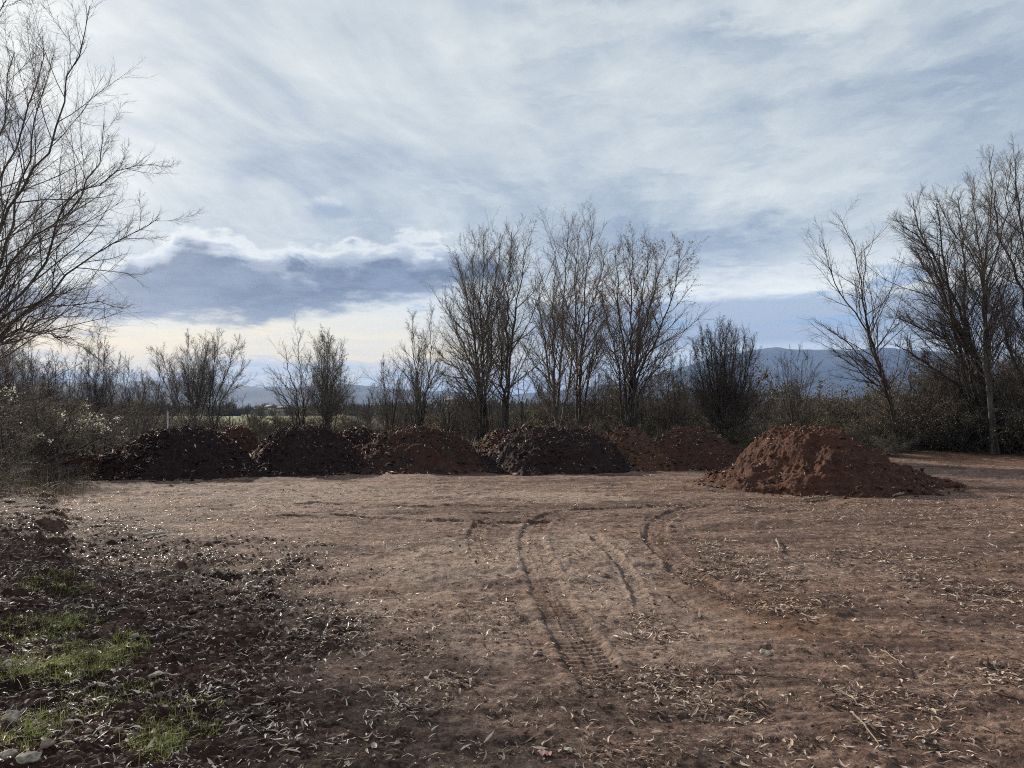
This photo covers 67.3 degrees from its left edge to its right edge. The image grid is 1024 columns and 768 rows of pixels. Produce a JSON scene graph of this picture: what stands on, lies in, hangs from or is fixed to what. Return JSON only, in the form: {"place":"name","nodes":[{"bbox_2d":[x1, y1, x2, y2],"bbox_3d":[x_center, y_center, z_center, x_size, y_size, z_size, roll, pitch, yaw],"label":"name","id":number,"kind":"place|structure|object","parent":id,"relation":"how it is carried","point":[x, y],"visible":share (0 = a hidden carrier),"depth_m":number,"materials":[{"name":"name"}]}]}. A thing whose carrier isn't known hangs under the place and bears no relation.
{"place":"outdoors","nodes":[
{"label":"outdoors","id":0,"kind":"place"},
{"bbox_2d":[3,381,515,408],"bbox_3d":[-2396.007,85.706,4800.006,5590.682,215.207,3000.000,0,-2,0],"label":"hills","id":1,"kind":"structure","parent":0,"point":[257,396],"depth_m":3929.38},
{"bbox_2d":[0,414,1023,767],"bbox_3d":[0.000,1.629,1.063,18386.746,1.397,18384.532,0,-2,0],"label":"ground","id":2,"kind":"structure","parent":0,"point":[530,604],"depth_m":6.18,"materials":[{"name":"soil"}]},
{"bbox_2d":[0,337,31,416],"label":"sapling","id":3,"kind":"object","parent":2,"relation":"on","point":[9,375],"visible":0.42,"depth_m":27.20,"materials":[{"name":"brown plant"}]},
{"bbox_2d":[0,451,36,489],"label":"shrub","id":4,"kind":"object","parent":2,"relation":"on","point":[16,473],"visible":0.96,"depth_m":14.59,"materials":[{"name":"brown plant"}]},
{"bbox_2d":[0,331,47,451],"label":"sapling","id":5,"kind":"object","parent":2,"relation":"on","point":[21,375],"visible":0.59,"depth_m":27.41,"materials":[{"name":"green plant"}]},
{"bbox_2d":[0,411,54,478],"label":"shrub","id":6,"kind":"object","parent":2,"relation":"on","point":[12,444],"visible":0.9,"depth_m":17.29,"materials":[{"name":"brown plant"}]},
{"bbox_2d":[15,751,40,763],"bbox_3d":[-2.241,1.727,3.565,0.076,0.047,0.094,-6,-8,40],"label":"stone","id":7,"kind":"object","parent":2,"relation":"on","point":[28,757],"visible":1,"depth_m":3.54,"materials":[{"name":"stone"}]},
{"bbox_2d":[0,373,60,459],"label":"shrub","id":8,"kind":"object","parent":2,"relation":"on","point":[15,411],"visible":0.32,"depth_m":23.80,"materials":[{"name":"brown plant"}]},
{"bbox_2d":[7,329,57,434],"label":"sapling","id":9,"kind":"object","parent":2,"relation":"on","point":[35,376],"visible":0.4,"depth_m":28.99,"materials":[{"name":"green plant"}]},
{"bbox_2d":[0,392,90,477],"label":"shrub","id":10,"kind":"object","parent":2,"relation":"on","point":[48,447],"visible":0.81,"depth_m":18.09,"materials":[{"name":"brown plant"}]},
{"bbox_2d":[2,448,92,487],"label":"shrub","id":11,"kind":"object","parent":2,"relation":"on","point":[53,472],"visible":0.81,"depth_m":16.37,"materials":[{"name":"brown plant"}]},
{"bbox_2d":[30,349,82,448],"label":"sapling","id":12,"kind":"object","parent":2,"relation":"on","point":[62,384],"visible":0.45,"depth_m":31.05,"materials":[{"name":"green plant"}]},
{"bbox_2d":[0,383,120,460],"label":"shrub","id":13,"kind":"object","parent":2,"relation":"on","point":[9,415],"visible":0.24,"depth_m":22.09,"materials":[{"name":"brown plant"}]},
{"bbox_2d":[30,453,103,478],"bbox_3d":[-11.053,2.257,19.657,3.108,1.029,2.845,0,-2,0],"label":"soil mound","id":14,"kind":"object","parent":2,"relation":"on","point":[76,459],"visible":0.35,"depth_m":19.06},
{"bbox_2d":[0,387,134,455],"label":"shrub","id":15,"kind":"object","parent":2,"relation":"on","point":[106,410],"visible":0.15,"depth_m":26.21,"materials":[{"name":"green plant"}]},
{"bbox_2d":[0,386,137,459],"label":"shrub","id":16,"kind":"object","parent":2,"relation":"on","point":[75,432],"visible":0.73,"depth_m":19.27,"materials":[{"name":"brown plant"}]},
{"bbox_2d":[0,383,124,444],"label":"seed heads","id":17,"kind":"object","parent":16,"relation":"attached to","point":[90,413],"visible":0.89,"depth_m":19.00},
{"bbox_2d":[41,342,101,450],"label":"sapling","id":18,"kind":"object","parent":2,"relation":"on","point":[69,383],"visible":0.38,"depth_m":30.05,"materials":[{"name":"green plant"}]},
{"bbox_2d":[35,398,147,454],"bbox_3d":[-11.546,1.365,21.476,3.189,2.051,3.471,-1,-3,36],"label":"shrub","id":19,"kind":"object","parent":2,"relation":"on","point":[96,447],"visible":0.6,"depth_m":21.36,"materials":[{"name":"brown plant"}]},
{"bbox_2d":[67,317,131,447],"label":"sapling","id":20,"kind":"object","parent":2,"relation":"on","point":[91,388],"visible":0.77,"depth_m":28.87,"materials":[{"name":"brown plant"}]},
{"bbox_2d":[0,0,206,407],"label":"bare tree","id":21,"kind":"object","parent":2,"relation":"on","point":[6,314],"visible":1,"depth_m":13.14,"materials":[{"name":"brown plant"}]},
{"bbox_2d":[46,385,174,451],"bbox_3d":[-15.784,1.508,29.996,5.142,3.011,3.657,1,-2,-20],"label":"shrub","id":22,"kind":"object","parent":2,"relation":"on","point":[134,409],"visible":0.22,"depth_m":29.86,"materials":[{"name":"brown plant"}]},
{"bbox_2d":[0,561,230,766],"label":"grass","id":23,"kind":"structure","parent":2,"relation":"on","point":[170,736],"depth_m":4.72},
{"bbox_2d":[91,451,139,477],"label":"soil mound","id":24,"kind":"object","parent":2,"relation":"on","point":[125,464],"visible":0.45,"depth_m":18.57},
{"bbox_2d":[69,396,166,451],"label":"shrub","id":25,"kind":"object","parent":2,"relation":"on","point":[130,431],"visible":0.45,"depth_m":24.85,"materials":[{"name":"brown plant"}]},
{"bbox_2d":[97,352,147,435],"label":"sapling","id":26,"kind":"object","parent":2,"relation":"on","point":[125,391],"visible":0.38,"depth_m":33.04,"materials":[{"name":"brown plant"}]},
{"bbox_2d":[108,366,161,438],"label":"sapling","id":27,"kind":"object","parent":2,"relation":"on","point":[144,389],"visible":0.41,"depth_m":34.89,"materials":[{"name":"brown plant"}]},
{"bbox_2d":[124,391,169,434],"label":"sapling","id":28,"kind":"object","parent":2,"relation":"on","point":[154,411],"visible":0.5,"depth_m":33.11,"materials":[{"name":"brown plant"}]},
{"bbox_2d":[99,403,197,444],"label":"shrub","id":29,"kind":"object","parent":2,"relation":"on","point":[173,421],"visible":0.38,"depth_m":29.85,"materials":[{"name":"brown plant"}]},
{"bbox_2d":[130,360,173,428],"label":"sapling","id":30,"kind":"object","parent":2,"relation":"on","point":[163,379],"visible":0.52,"depth_m":37.89,"materials":[{"name":"brown plant"}]},
{"bbox_2d":[134,328,223,425],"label":"bare tree","id":31,"kind":"object","parent":2,"relation":"on","point":[187,380],"visible":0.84,"depth_m":43.55,"materials":[{"name":"brown plant"}]},
{"bbox_2d":[148,397,214,428],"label":"shrub","id":32,"kind":"object","parent":2,"relation":"on","point":[197,417],"visible":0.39,"depth_m":34.13,"materials":[{"name":"brown plant"}]},
{"bbox_2d":[114,423,256,480],"bbox_3d":[-8.767,1.917,20.337,5.903,1.757,5.441,0,-2,0],"label":"soil mound","id":33,"kind":"object","parent":2,"relation":"on","point":[168,467],"visible":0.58,"depth_m":19.23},
{"bbox_2d":[181,328,255,429],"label":"bare tree","id":34,"kind":"object","parent":2,"relation":"on","point":[221,384],"visible":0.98,"depth_m":43.48,"materials":[{"name":"brown plant"}]},
{"bbox_2d":[205,391,249,428],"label":"sapling","id":35,"kind":"object","parent":2,"relation":"on","point":[229,420],"visible":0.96,"depth_m":39.97,"materials":[{"name":"brown plant"}]},
{"bbox_2d":[221,425,260,453],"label":"soil mound","id":36,"kind":"object","parent":2,"relation":"on","point":[234,433],"visible":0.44,"depth_m":23.31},
{"bbox_2d":[238,403,269,432],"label":"sapling","id":37,"kind":"object","parent":2,"relation":"on","point":[255,419],"visible":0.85,"depth_m":40.69,"materials":[{"name":"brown plant"}]},
{"bbox_2d":[27,427,508,477],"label":"brown soil clods","id":38,"kind":"object","parent":2,"relation":"on","point":[370,464],"visible":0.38,"depth_m":20.73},
{"bbox_2d":[0,479,540,767],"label":"dark leaf litter","id":39,"kind":"object","parent":2,"relation":"on","point":[134,732],"visible":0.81,"depth_m":5.33,"materials":[{"name":"plant"}]},
{"bbox_2d":[260,403,292,436],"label":"shrub","id":40,"kind":"object","parent":2,"relation":"on","point":[271,429],"visible":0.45,"depth_m":39.32,"materials":[{"name":"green plant"}]},
{"bbox_2d":[255,314,323,425],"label":"bare tree","id":41,"kind":"object","parent":2,"relation":"on","point":[303,412],"visible":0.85,"depth_m":35.55,"materials":[{"name":"brown plant"}]},
{"bbox_2d":[247,424,358,476],"bbox_3d":[-5.654,1.965,21.493,5.023,1.744,5.199,0,-2,0],"label":"soil mound","id":42,"kind":"object","parent":2,"relation":"on","point":[297,452],"visible":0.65,"depth_m":20.31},
{"bbox_2d":[286,323,372,429],"bbox_3d":[-8.532,0.047,35.063,4.047,5.833,3.767,0,-2,0],"label":"bare tree","id":43,"kind":"object","parent":2,"relation":"on","point":[330,400],"visible":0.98,"depth_m":34.77,"materials":[{"name":"brown plant"}]},
{"bbox_2d":[339,426,376,445],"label":"soil mound","id":44,"kind":"object","parent":2,"relation":"on","point":[364,437],"visible":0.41,"depth_m":23.02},
{"bbox_2d":[75,425,651,481],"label":"dark soil clods","id":45,"kind":"object","parent":2,"relation":"on","point":[142,453],"visible":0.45,"depth_m":19.68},
{"bbox_2d":[349,383,383,427],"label":"sapling","id":46,"kind":"object","parent":2,"relation":"on","point":[365,417],"visible":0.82,"depth_m":41.88,"materials":[{"name":"brown plant"}]},
{"bbox_2d":[366,353,414,431],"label":"bare tree","id":47,"kind":"object","parent":2,"relation":"on","point":[385,409],"visible":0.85,"depth_m":33.85,"materials":[{"name":"brown plant"}]},
{"bbox_2d":[359,300,457,426],"bbox_3d":[-4.055,-0.461,33.095,4.724,6.733,2.934,1,-2,-25],"label":"bare tree","id":48,"kind":"object","parent":2,"relation":"on","point":[416,395],"visible":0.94,"depth_m":33.10,"materials":[{"name":"brown plant"}]},
{"bbox_2d":[353,426,486,474],"bbox_3d":[-2.605,2.025,22.175,5.980,1.672,5.447,0,-2,0],"label":"soil mound","id":49,"kind":"object","parent":2,"relation":"on","point":[433,462],"visible":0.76,"depth_m":20.85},
{"bbox_2d":[4,393,865,426],"bbox_3d":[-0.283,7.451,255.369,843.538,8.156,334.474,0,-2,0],"label":"woodland","id":50,"kind":"object","parent":2,"relation":"on","point":[517,407],"visible":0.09,"depth_m":286.50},
{"bbox_2d":[419,369,475,431],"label":"shrub","id":51,"kind":"object","parent":2,"relation":"on","point":[449,422],"visible":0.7,"depth_m":30.90,"materials":[{"name":"brown plant"}]},
{"bbox_2d":[450,386,495,446],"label":"sapling","id":52,"kind":"object","parent":2,"relation":"on","point":[469,435],"visible":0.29,"depth_m":32.84,"materials":[{"name":"brown plant"}]},
{"bbox_2d":[415,209,537,441],"bbox_3d":[-1.382,-2.035,29.795,4.835,9.707,4.998,0,-2,0],"label":"bare tree","id":53,"kind":"object","parent":2,"relation":"on","point":[480,400],"visible":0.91,"depth_m":29.68,"materials":[{"name":"brown plant"}]},
{"bbox_2d":[224,425,736,471],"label":"maroon soil clods","id":54,"kind":"object","parent":2,"relation":"on","point":[668,465],"visible":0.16,"depth_m":22.75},
{"bbox_2d":[0,417,974,505],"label":"dry grass","id":55,"kind":"structure","parent":2,"relation":"on","point":[41,488],"depth_m":15.74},
{"bbox_2d":[474,428,512,452],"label":"soil mound","id":56,"kind":"object","parent":2,"relation":"on","point":[502,430],"visible":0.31,"depth_m":23.51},
{"bbox_2d":[40,424,950,495],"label":"mound leaf litter","id":57,"kind":"object","parent":2,"relation":"on","point":[719,436],"visible":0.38,"depth_m":20.47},
{"bbox_2d":[475,371,517,440],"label":"sapling","id":58,"kind":"object","parent":2,"relation":"on","point":[498,416],"visible":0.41,"depth_m":33.80,"materials":[{"name":"brown plant"}]},
{"bbox_2d":[0,431,1023,767],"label":"leaf litter","id":59,"kind":"object","parent":2,"relation":"on","point":[740,701],"visible":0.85,"depth_m":5.36,"materials":[{"name":"plant"}]},
{"bbox_2d":[0,493,1023,767],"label":"soil crumbs","id":60,"kind":"object","parent":2,"relation":"on","point":[158,695],"visible":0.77,"depth_m":5.43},
{"bbox_2d":[458,214,572,429],"bbox_3d":[-0.054,-1.964,28.874,4.550,9.370,4.681,1,-2,-23],"label":"bare tree","id":61,"kind":"object","parent":2,"relation":"on","point":[504,303],"visible":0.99,"depth_m":28.79,"materials":[{"name":"brown plant"}]},
{"bbox_2d":[490,311,561,428],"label":"sapling","id":62,"kind":"object","parent":2,"relation":"on","point":[523,423],"visible":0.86,"depth_m":29.05,"materials":[{"name":"brown plant"}]},
{"bbox_2d":[511,392,580,427],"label":"shrub","id":63,"kind":"object","parent":2,"relation":"on","point":[540,421],"visible":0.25,"depth_m":32.84,"materials":[{"name":"brown plant"}]},
{"bbox_2d":[482,424,633,475],"bbox_3d":[1.321,2.018,22.379,6.665,1.698,5.438,0,-2,0],"label":"soil mound","id":64,"kind":"object","parent":2,"relation":"on","point":[589,454],"visible":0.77,"depth_m":20.93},
{"bbox_2d":[511,208,621,426],"bbox_3d":[2.073,-2.298,31.634,4.895,10.322,5.209,-2,-3,37],"label":"bare tree","id":65,"kind":"object","parent":2,"relation":"on","point":[556,386],"visible":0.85,"depth_m":30.98,"materials":[{"name":"brown plant"}]},
{"bbox_2d":[524,198,642,425],"bbox_3d":[3.086,-2.673,32.694,5.660,11.135,5.448,2,-3,-37],"label":"bare tree","id":66,"kind":"object","parent":2,"relation":"on","point":[578,400],"visible":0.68,"depth_m":32.38,"materials":[{"name":"brown plant"}]},
{"bbox_2d":[573,355,615,426],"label":"sapling","id":67,"kind":"object","parent":2,"relation":"on","point":[592,384],"visible":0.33,"depth_m":35.93,"materials":[{"name":"brown plant"}]},
{"bbox_2d":[590,377,621,431],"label":"sapling","id":68,"kind":"object","parent":2,"relation":"on","point":[601,414],"visible":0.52,"depth_m":33.00,"materials":[{"name":"brown plant"}]},
{"bbox_2d":[581,365,636,425],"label":"sapling","id":69,"kind":"object","parent":2,"relation":"on","point":[588,402],"visible":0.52,"depth_m":33.84,"materials":[{"name":"brown plant"}]},
{"bbox_2d":[584,398,647,435],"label":"shrub","id":70,"kind":"object","parent":2,"relation":"on","point":[617,410],"visible":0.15,"depth_m":32.21,"materials":[{"name":"brown plant"}]},
{"bbox_2d":[603,426,674,470],"bbox_3d":[3.708,2.088,23.443,3.774,1.633,4.253,0,-2,0],"label":"soil mound","id":71,"kind":"object","parent":2,"relation":"on","point":[642,436],"visible":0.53,"depth_m":22.41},
{"bbox_2d":[582,426,684,470],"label":"orange soil clods","id":72,"kind":"object","parent":71,"relation":"on","point":[660,436],"visible":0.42,"depth_m":22.51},
{"bbox_2d":[566,220,722,426],"bbox_3d":[4.977,-1.861,30.417,5.366,9.368,5.153,0,-2,-11],"label":"bare tree","id":73,"kind":"object","parent":2,"relation":"on","point":[638,346],"visible":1,"depth_m":30.05,"materials":[{"name":"brown plant"}]},
{"bbox_2d":[635,406,669,438],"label":"shrub","id":74,"kind":"object","parent":2,"relation":"on","point":[645,431],"visible":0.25,"depth_m":29.00,"materials":[{"name":"green plant"}]},
{"bbox_2d":[636,372,674,437],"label":"sapling","id":75,"kind":"object","parent":2,"relation":"on","point":[663,421],"visible":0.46,"depth_m":31.76,"materials":[{"name":"brown plant"}]},
{"bbox_2d":[649,344,699,430],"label":"shrub","id":76,"kind":"object","parent":2,"relation":"on","point":[671,409],"visible":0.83,"depth_m":30.91,"materials":[{"name":"brown plant"}]},
{"bbox_2d":[663,350,715,429],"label":"sapling","id":77,"kind":"object","parent":2,"relation":"on","point":[684,404],"visible":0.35,"depth_m":32.92,"materials":[{"name":"brown plant"}]},
{"bbox_2d":[655,426,742,470],"bbox_3d":[5.231,2.102,23.607,5.424,1.618,5.203,0,-2,0],"label":"soil mound","id":78,"kind":"object","parent":2,"relation":"on","point":[703,454],"visible":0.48,"depth_m":22.34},
{"bbox_2d":[653,316,784,444],"bbox_3d":[7.476,0.021,28.672,4.994,5.375,4.787,0,-2,0],"label":"shrub","id":79,"kind":"object","parent":2,"relation":"on","point":[719,390],"visible":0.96,"depth_m":28.15,"materials":[{"name":"brown plant"}]},
{"bbox_2d":[718,411,754,451],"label":"shrub","id":80,"kind":"object","parent":2,"relation":"on","point":[738,436],"visible":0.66,"depth_m":27.34,"materials":[{"name":"green plant"}]},
{"bbox_2d":[723,341,773,445],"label":"shrub","id":81,"kind":"object","parent":2,"relation":"on","point":[745,409],"visible":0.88,"depth_m":27.73,"materials":[{"name":"brown plant"}]},
{"bbox_2d":[738,359,810,416],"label":"shrub","id":82,"kind":"object","parent":2,"relation":"on","point":[776,390],"visible":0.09,"depth_m":43.78,"materials":[{"name":"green plant"}]},
{"bbox_2d":[760,340,830,426],"bbox_3d":[11.103,0.466,30.005,2.726,4.407,3.047,-1,-2,34],"label":"shrub","id":83,"kind":"object","parent":2,"relation":"on","point":[791,403],"visible":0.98,"depth_m":29.97,"materials":[{"name":"brown plant"}]},
{"bbox_2d":[761,376,835,425],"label":"shrub","id":84,"kind":"object","parent":2,"relation":"on","point":[774,399],"visible":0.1,"depth_m":37.45,"materials":[{"name":"green plant"}]},
{"bbox_2d":[802,400,855,432],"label":"shrub","id":85,"kind":"object","parent":2,"relation":"on","point":[825,422],"visible":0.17,"depth_m":30.23,"materials":[{"name":"green plant"}]},
{"bbox_2d":[799,374,861,428],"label":"shrub","id":86,"kind":"object","parent":2,"relation":"on","point":[819,399],"visible":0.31,"depth_m":36.79,"materials":[{"name":"green plant"}]},
{"bbox_2d":[700,425,968,497],"bbox_3d":[7.105,1.802,17.424,6.582,1.775,6.380,0,-2,0],"label":"soil mound","id":87,"kind":"object","parent":2,"relation":"on","point":[804,451],"visible":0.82,"depth_m":16.05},
{"bbox_2d":[693,424,964,498],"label":"red soil clods","id":88,"kind":"object","parent":87,"relation":"on","point":[857,487],"visible":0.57,"depth_m":15.88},
{"bbox_2d":[806,381,877,432],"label":"shrub","id":89,"kind":"object","parent":2,"relation":"on","point":[856,413],"visible":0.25,"depth_m":36.03,"materials":[{"name":"green plant"}]},
{"bbox_2d":[796,195,955,449],"bbox_3d":[13.654,-2.367,29.669,5.278,10.000,6.336,0,-2,0],"label":"bare tree","id":90,"kind":"object","parent":2,"relation":"on","point":[884,383],"visible":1,"depth_m":29.23,"materials":[{"name":"brown plant"}]},
{"bbox_2d":[847,366,910,435],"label":"shrub","id":91,"kind":"object","parent":2,"relation":"on","point":[865,396],"visible":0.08,"depth_m":36.81,"materials":[{"name":"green plant"}]},
{"bbox_2d":[870,430,916,456],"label":"shrub","id":92,"kind":"object","parent":2,"relation":"on","point":[886,448],"visible":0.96,"depth_m":26.77,"materials":[{"name":"green plant"}]},
{"bbox_2d":[857,406,939,451],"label":"shrub","id":93,"kind":"object","parent":2,"relation":"on","point":[891,427],"visible":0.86,"depth_m":28.24,"materials":[{"name":"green plant"}]},
{"bbox_2d":[859,372,974,448],"bbox_3d":[16.036,1.136,30.498,5.510,3.395,3.918,0,-2,-4],"label":"shrub","id":94,"kind":"object","parent":2,"relation":"on","point":[916,406],"visible":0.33,"depth_m":30.43,"materials":[{"name":"green plant"}]},
{"bbox_2d":[878,350,976,449],"bbox_3d":[16.235,0.540,29.976,4.556,4.137,4.959,-1,-2,31],"label":"shrub","id":95,"kind":"object","parent":2,"relation":"on","point":[949,404],"visible":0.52,"depth_m":29.34,"materials":[{"name":"green plant"}]},
{"bbox_2d":[843,181,1023,450],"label":"bare tree","id":96,"kind":"object","parent":2,"relation":"on","point":[980,400],"visible":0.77,"depth_m":28.90,"materials":[{"name":"brown plant"}]},
{"bbox_2d":[887,399,986,449],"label":"shrub","id":97,"kind":"object","parent":2,"relation":"on","point":[927,446],"visible":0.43,"depth_m":29.08,"materials":[{"name":"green plant"}]},
{"bbox_2d":[888,350,1019,443],"bbox_3d":[18.206,0.292,31.276,5.137,4.717,4.770,-1,-3,35],"label":"shrub","id":98,"kind":"object","parent":2,"relation":"on","point":[913,397],"visible":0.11,"depth_m":31.00,"materials":[{"name":"green plant"}]},
{"bbox_2d":[890,145,1023,454],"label":"bare tree","id":99,"kind":"object","parent":2,"relation":"on","point":[993,447],"visible":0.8,"depth_m":28.17,"materials":[{"name":"brown plant"}]},
{"bbox_2d":[901,397,1021,454],"bbox_3d":[16.668,1.636,28.307,3.926,2.312,4.012,0,-2,-6],"label":"shrub","id":100,"kind":"object","parent":2,"relation":"on","point":[956,437],"visible":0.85,"depth_m":28.17,"materials":[{"name":"brown plant"}]},
{"bbox_2d":[901,331,1023,410],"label":"shrub","id":101,"kind":"object","parent":2,"relation":"on","point":[954,371],"visible":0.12,"depth_m":32.01,"materials":[{"name":"green plant"}]},
{"bbox_2d":[910,338,1022,447],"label":"shrub","id":102,"kind":"object","parent":2,"relation":"on","point":[968,397],"visible":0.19,"depth_m":29.55,"materials":[{"name":"green plant"}]},
{"bbox_2d":[940,344,1023,449],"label":"shrub","id":103,"kind":"object","parent":2,"relation":"on","point":[1007,398],"visible":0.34,"depth_m":28.84,"materials":[{"name":"green plant"}]},
{"bbox_2d":[941,133,1023,415],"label":"bare tree","id":104,"kind":"object","parent":2,"relation":"on","point":[1006,331],"visible":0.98,"depth_m":26.70,"materials":[{"name":"brown plant"}]},
{"bbox_2d":[956,390,1023,453],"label":"shrub","id":105,"kind":"object","parent":2,"relation":"on","point":[1007,444],"visible":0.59,"depth_m":27.93,"materials":[{"name":"green plant"}]},
{"bbox_2d":[985,396,1023,454],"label":"shrub","id":106,"kind":"object","parent":2,"relation":"on","point":[1019,417],"visible":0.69,"depth_m":27.25,"materials":[{"name":"green plant"}]},
{"bbox_2d":[0,0,1023,393],"label":"sky","id":107,"kind":"structure","parent":0,"point":[333,152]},
{"bbox_2d":[364,347,1004,405],"bbox_3d":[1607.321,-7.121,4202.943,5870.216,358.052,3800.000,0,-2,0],"label":"mountain","id":108,"kind":"structure","parent":0,"point":[826,365],"depth_m":3129.69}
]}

